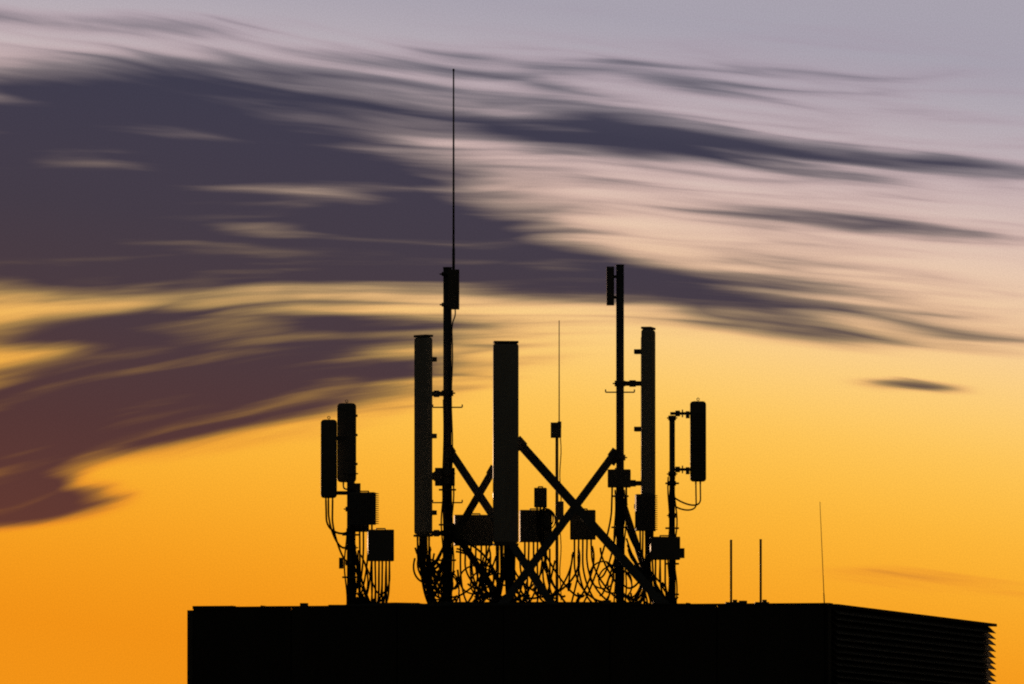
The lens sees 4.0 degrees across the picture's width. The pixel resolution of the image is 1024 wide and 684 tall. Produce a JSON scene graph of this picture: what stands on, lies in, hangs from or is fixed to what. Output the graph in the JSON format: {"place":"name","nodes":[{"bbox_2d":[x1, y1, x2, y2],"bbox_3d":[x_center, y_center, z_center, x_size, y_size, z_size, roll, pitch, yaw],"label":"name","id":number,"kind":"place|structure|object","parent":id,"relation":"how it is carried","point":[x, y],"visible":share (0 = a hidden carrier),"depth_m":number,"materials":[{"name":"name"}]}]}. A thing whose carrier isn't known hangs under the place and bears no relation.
{"place":"outdoors","nodes":[
{"label":"outdoors","id":0,"kind":"place"},
{"bbox_2d":[0,0,1023,683],"label":"sky","id":1,"kind":"structure","parent":0,"point":[226,225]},
{"label":"ground","id":2,"kind":"structure","parent":0,"visible":0},
{"bbox_2d":[187,600,996,683],"bbox_3d":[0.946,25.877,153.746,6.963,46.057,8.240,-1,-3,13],"label":"building","id":3,"kind":"structure","parent":2,"relation":"on","point":[740,642],"depth_m":150.90,"materials":[{"name":"concrete"}]},
{"bbox_2d":[337,436,366,603],"bbox_3d":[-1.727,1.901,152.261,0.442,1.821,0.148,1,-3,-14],"label":"pole","id":4,"kind":"object","parent":3,"relation":"on","point":[356,487],"visible":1,"depth_m":152.24,"materials":[{"name":"metal"}]},
{"bbox_2d":[321,416,336,500],"bbox_3d":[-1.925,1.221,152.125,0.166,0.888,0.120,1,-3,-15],"label":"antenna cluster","id":5,"kind":"object","parent":4,"relation":"attached to","point":[328,458],"visible":1,"depth_m":152.07,"materials":[{"name":"grey paint"}]},
{"bbox_2d":[337,400,357,484],"bbox_3d":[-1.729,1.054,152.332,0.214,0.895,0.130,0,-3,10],"label":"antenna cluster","id":6,"kind":"object","parent":4,"relation":"attached to","point":[347,415],"visible":1,"depth_m":152.27,"materials":[{"name":"grey paint"}]},
{"bbox_2d":[348,491,378,528],"bbox_3d":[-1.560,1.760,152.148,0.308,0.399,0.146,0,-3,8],"label":"remote radio unit","id":7,"kind":"object","parent":4,"relation":"attached to","point":[362,508],"visible":1,"depth_m":152.09,"materials":[{"name":"grey paint"}]},
{"bbox_2d":[367,528,393,564],"bbox_3d":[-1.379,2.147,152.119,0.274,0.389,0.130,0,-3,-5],"label":"remote radio unit","id":8,"kind":"object","parent":4,"relation":"attached to","point":[380,545],"visible":1,"depth_m":152.06,"materials":[{"name":"grey paint"}]},
{"bbox_2d":[325,485,390,604],"bbox_3d":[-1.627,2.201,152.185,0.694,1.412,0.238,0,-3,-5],"label":"cable cluster","id":9,"kind":"object","parent":3,"relation":"on","point":[362,597],"visible":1,"depth_m":152.15,"materials":[{"name":"rubber"}]},
{"bbox_2d":[431,69,462,601],"bbox_3d":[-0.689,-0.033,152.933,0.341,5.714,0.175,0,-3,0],"label":"antenna mast","id":10,"kind":"object","parent":3,"relation":"on","point":[445,474],"visible":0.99,"depth_m":152.90,"materials":[{"name":"metal"}]},
{"bbox_2d":[454,513,492,549],"bbox_3d":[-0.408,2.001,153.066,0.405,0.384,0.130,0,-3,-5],"label":"radio unit","id":11,"kind":"object","parent":10,"relation":"attached to","point":[477,530],"visible":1,"depth_m":153.01,"materials":[{"name":"grey paint"}]},
{"bbox_2d":[413,483,499,603],"bbox_3d":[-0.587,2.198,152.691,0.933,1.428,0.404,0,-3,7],"label":"cables","id":12,"kind":"object","parent":3,"relation":"on","point":[426,565],"visible":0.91,"depth_m":152.74,"materials":[{"name":"rubber"}]},
{"bbox_2d":[413,334,436,540],"bbox_3d":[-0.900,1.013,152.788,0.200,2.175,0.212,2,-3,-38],"label":"panel antenna","id":13,"kind":"object","parent":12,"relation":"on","point":[424,436],"visible":1,"depth_m":152.70,"materials":[{"name":"grey paint"}]},
{"bbox_2d":[328,602,674,608],"bbox_3d":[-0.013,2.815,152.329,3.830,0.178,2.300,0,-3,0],"label":"cable tray","id":14,"kind":"object","parent":3,"relation":"on","point":[467,603],"visible":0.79,"depth_m":151.68,"materials":[{"name":"black metal"}]},
{"bbox_2d":[447,508,637,603],"bbox_3d":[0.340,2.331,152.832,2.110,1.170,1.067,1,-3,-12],"label":"cables","id":15,"kind":"object","parent":3,"relation":"on","point":[507,565],"visible":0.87,"depth_m":152.59,"materials":[{"name":"rubber"}]},
{"bbox_2d":[493,341,518,549],"bbox_3d":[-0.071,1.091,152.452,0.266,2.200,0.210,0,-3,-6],"label":"panel antenna","id":16,"kind":"object","parent":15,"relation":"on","point":[506,444],"visible":1,"depth_m":152.35,"materials":[{"name":"grey paint"}]},
{"bbox_2d":[519,508,551,545],"bbox_3d":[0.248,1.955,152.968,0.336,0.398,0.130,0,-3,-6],"label":"remote radio unit","id":17,"kind":"object","parent":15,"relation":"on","point":[527,527],"visible":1,"depth_m":152.90,"materials":[{"name":"grey paint"}]},
{"bbox_2d":[534,486,546,510],"bbox_3d":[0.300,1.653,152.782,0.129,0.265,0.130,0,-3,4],"label":"radio unit","id":18,"kind":"object","parent":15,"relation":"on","point":[540,498],"visible":1,"depth_m":152.72,"materials":[{"name":"grey paint"}]},
{"bbox_2d":[570,508,595,542],"bbox_3d":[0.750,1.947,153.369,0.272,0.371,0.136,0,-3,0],"label":"radio unit","id":19,"kind":"object","parent":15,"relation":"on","point":[580,530],"visible":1,"depth_m":153.31,"materials":[{"name":"grey paint"}]},
{"bbox_2d":[551,320,563,601],"bbox_3d":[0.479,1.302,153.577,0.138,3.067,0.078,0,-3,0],"label":"whip pole","id":20,"kind":"object","parent":3,"relation":"on","point":[556,435],"visible":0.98,"depth_m":153.55,"materials":[{"name":"metal"}]},
{"bbox_2d":[450,436,669,603],"bbox_3d":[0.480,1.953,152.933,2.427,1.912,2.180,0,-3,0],"label":"diagonal braces","id":21,"kind":"object","parent":3,"relation":"on","point":[587,519],"visible":0.9,"depth_m":152.53,"materials":[{"name":"black metal"}]},
{"bbox_2d":[605,264,640,601],"bbox_3d":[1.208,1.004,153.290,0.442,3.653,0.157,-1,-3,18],"label":"antenna mast","id":22,"kind":"object","parent":3,"relation":"on","point":[620,383],"visible":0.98,"depth_m":153.31,"materials":[{"name":"metal"}]},
{"bbox_2d":[608,468,630,490],"bbox_3d":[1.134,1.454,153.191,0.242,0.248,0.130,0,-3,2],"label":"radio unit","id":23,"kind":"object","parent":22,"relation":"attached to","point":[619,478],"visible":1,"depth_m":153.13,"materials":[{"name":"grey paint"}]},
{"bbox_2d":[583,490,664,603],"bbox_3d":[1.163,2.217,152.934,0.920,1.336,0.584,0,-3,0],"label":"cables","id":24,"kind":"object","parent":3,"relation":"on","point":[646,571],"visible":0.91,"depth_m":153.15,"materials":[{"name":"rubber"}]},
{"bbox_2d":[634,327,655,534],"bbox_3d":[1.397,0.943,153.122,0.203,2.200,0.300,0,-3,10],"label":"panel antenna","id":25,"kind":"object","parent":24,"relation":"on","point":[646,351],"visible":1,"depth_m":152.99,"materials":[{"name":"grey paint"}]},
{"bbox_2d":[635,493,657,534],"bbox_3d":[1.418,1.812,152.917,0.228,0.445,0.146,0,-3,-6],"label":"radio unit","id":26,"kind":"object","parent":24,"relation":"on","point":[645,512],"visible":1,"depth_m":152.86,"materials":[{"name":"grey paint"}]},
{"bbox_2d":[667,410,689,599],"bbox_3d":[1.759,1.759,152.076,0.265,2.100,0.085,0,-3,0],"label":"pole","id":27,"kind":"object","parent":3,"relation":"on","point":[672,418],"visible":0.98,"depth_m":152.08,"materials":[{"name":"metal"}]},
{"bbox_2d":[654,477,700,602],"bbox_3d":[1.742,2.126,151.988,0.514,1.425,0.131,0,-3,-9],"label":"cable cluster","id":28,"kind":"object","parent":27,"relation":"attached to","point":[672,592],"visible":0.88,"depth_m":151.99,"materials":[{"name":"rubber"}]},
{"bbox_2d":[650,535,679,563],"bbox_3d":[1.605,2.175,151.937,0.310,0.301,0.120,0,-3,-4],"label":"remote radio unit","id":29,"kind":"object","parent":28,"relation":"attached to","point":[664,548],"visible":1,"depth_m":151.88,"materials":[{"name":"grey paint"}]},
{"bbox_2d":[690,398,705,483],"bbox_3d":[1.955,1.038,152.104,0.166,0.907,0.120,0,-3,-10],"label":"panel antenna","id":30,"kind":"object","parent":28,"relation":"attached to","point":[697,440],"visible":1,"depth_m":152.06,"materials":[{"name":"grey paint"}]},
{"bbox_2d":[725,540,738,602],"bbox_3d":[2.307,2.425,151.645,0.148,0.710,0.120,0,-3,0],"label":"roof pole","id":31,"kind":"object","parent":3,"relation":"on","point":[734,601],"visible":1,"depth_m":151.63,"materials":[{"name":"metal"}]},
{"bbox_2d":[755,539,768,602],"bbox_3d":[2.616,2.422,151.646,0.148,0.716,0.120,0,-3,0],"label":"roof pole","id":32,"kind":"object","parent":3,"relation":"on","point":[763,601],"visible":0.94,"depth_m":151.63,"materials":[{"name":"metal"}]},
{"bbox_2d":[820,509,824,602],"bbox_3d":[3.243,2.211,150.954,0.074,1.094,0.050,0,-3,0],"label":"whip antenna","id":33,"kind":"object","parent":3,"relation":"on","point":[822,560],"visible":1,"depth_m":150.95,"materials":[{"name":"metal"}]}
]}

